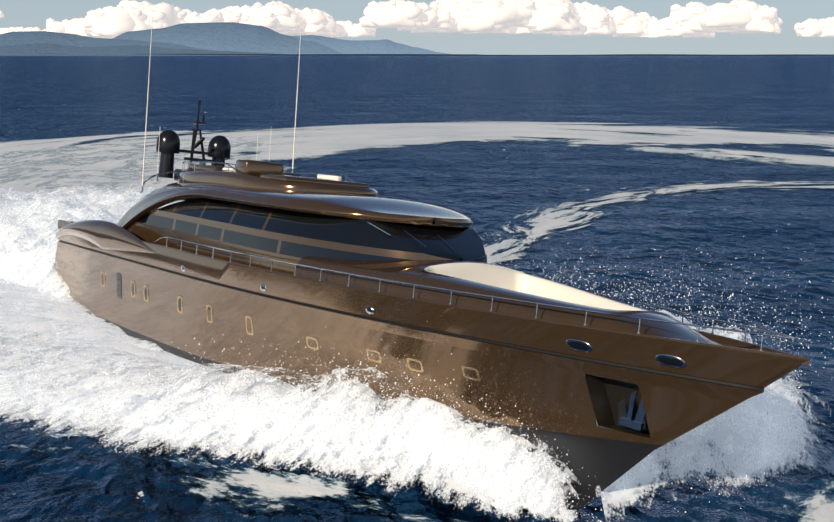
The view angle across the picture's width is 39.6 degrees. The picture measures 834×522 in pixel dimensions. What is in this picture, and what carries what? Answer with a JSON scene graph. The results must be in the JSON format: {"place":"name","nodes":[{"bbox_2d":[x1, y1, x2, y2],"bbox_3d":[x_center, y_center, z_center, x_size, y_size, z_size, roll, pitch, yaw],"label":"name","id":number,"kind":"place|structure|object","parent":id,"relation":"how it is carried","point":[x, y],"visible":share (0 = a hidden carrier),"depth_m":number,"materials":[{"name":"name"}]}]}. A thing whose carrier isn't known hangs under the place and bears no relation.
{"place":"outdoors","nodes":[
{"label":"outdoors","id":0,"kind":"place"},
{"bbox_2d":[0,162,75,303],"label":"water spray","id":1,"kind":"object","parent":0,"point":[27,239],"visible":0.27,"depth_m":51.76,"materials":[{"name":"white liquid"}]},
{"bbox_2d":[0,187,107,301],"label":"sea foam","id":2,"kind":"object","parent":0,"point":[46,214],"visible":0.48,"depth_m":52.70,"materials":[{"name":"white"}]},
{"bbox_2d":[8,183,184,223],"bbox_3d":[-16.803,-3.061,68.083,13.565,4.496,36.981,-7,12,-34],"label":"sea foam","id":3,"kind":"object","parent":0,"point":[115,208],"visible":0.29,"depth_m":60.52,"materials":[{"name":"white"}]},
{"bbox_2d":[0,31,206,49],"bbox_3d":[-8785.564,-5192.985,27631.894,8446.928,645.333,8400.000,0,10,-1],"label":"mountain","id":4,"kind":"structure","parent":0,"point":[28,37],"depth_m":28378.90,"materials":[{"name":"blue stone"}]},
{"bbox_2d":[0,43,276,55],"bbox_3d":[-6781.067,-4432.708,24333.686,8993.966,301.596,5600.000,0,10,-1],"label":"mountain","id":5,"kind":"structure","parent":0,"point":[40,49],"depth_m":24000.01,"materials":[{"name":"blue stone"}]},
{"bbox_2d":[112,22,340,53],"bbox_3d":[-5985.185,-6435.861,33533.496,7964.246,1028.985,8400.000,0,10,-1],"label":"mountain","id":6,"kind":"structure","parent":0,"point":[226,36],"depth_m":33501.88,"materials":[{"name":"blue stone"}]},
{"bbox_2d":[292,35,446,53],"bbox_3d":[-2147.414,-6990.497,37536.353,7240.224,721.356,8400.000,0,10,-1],"label":"mountain","id":7,"kind":"structure","parent":0,"point":[383,46],"depth_m":37687.69,"materials":[{"name":"blue stone"}]},
{"bbox_2d":[0,56,833,521],"bbox_3d":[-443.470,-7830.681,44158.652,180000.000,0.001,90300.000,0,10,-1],"label":"sea","id":8,"kind":"structure","parent":0,"point":[730,234],"depth_m":98.55,"materials":[{"name":"liquid"}]},
{"bbox_2d":[0,136,264,201],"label":"wake","id":9,"kind":"object","parent":8,"relation":"on","point":[33,182],"depth_m":115.45,"materials":[{"name":"liquid"}]},
{"bbox_2d":[0,407,553,521],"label":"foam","id":10,"kind":"object","parent":8,"relation":"on","point":[273,487],"depth_m":30.41,"materials":[{"name":"liquid"}]},
{"bbox_2d":[0,268,580,521],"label":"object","id":11,"kind":"object","parent":10,"relation":"on","point":[327,442],"visible":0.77,"depth_m":32.20,"materials":[{"name":"white liquid"}]},
{"bbox_2d":[0,277,609,521],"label":"spray drops","id":12,"kind":"object","parent":10,"relation":"on","point":[299,400],"visible":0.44,"depth_m":31.52,"materials":[{"name":"white liquid"}]},
{"bbox_2d":[0,121,833,201],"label":"wake","id":13,"kind":"object","parent":8,"relation":"on","point":[314,142],"depth_m":153.66,"materials":[{"name":"white liquid"}]},
{"bbox_2d":[54,13,809,512],"bbox_3d":[-2.802,-2.076,38.410,8.048,14.400,38.200,3,5,-35],"label":"yacht","id":14,"kind":"object","parent":8,"relation":"on","point":[324,269],"visible":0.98,"depth_m":31.98,"materials":[{"name":"brown metal"}]},
{"bbox_2d":[480,180,833,263],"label":"wake","id":15,"kind":"object","parent":8,"relation":"on","point":[542,224],"depth_m":82.24,"materials":[{"name":"liquid"}]},
{"bbox_2d":[584,309,833,521],"bbox_3d":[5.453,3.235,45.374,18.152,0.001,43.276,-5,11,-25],"label":"water spray","id":16,"kind":"object","parent":8,"relation":"on","point":[820,508],"depth_m":29.71,"materials":[{"name":"liquid"}]},
{"bbox_2d":[489,224,833,512],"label":"spray drops","id":17,"kind":"object","parent":16,"relation":"on","point":[695,324],"visible":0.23,"depth_m":36.33,"materials":[{"name":"white liquid"}]},
{"bbox_2d":[0,0,833,38],"bbox_3d":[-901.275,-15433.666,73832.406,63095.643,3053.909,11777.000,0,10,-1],"label":"cloud","id":18,"kind":"structure","parent":0,"point":[695,19],"depth_m":71299.11,"materials":[{"name":"beige"}]},
{"bbox_2d":[0,0,833,54],"label":"sky","id":19,"kind":"structure","parent":0,"point":[17,13],"materials":[{"name":"blue"}]},
{"bbox_2d":[158,54,833,55],"bbox_3d":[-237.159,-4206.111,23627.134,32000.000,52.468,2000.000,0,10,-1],"label":"horizon","id":20,"kind":"structure","parent":0,"point":[507,55],"depth_m":22829.30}
]}

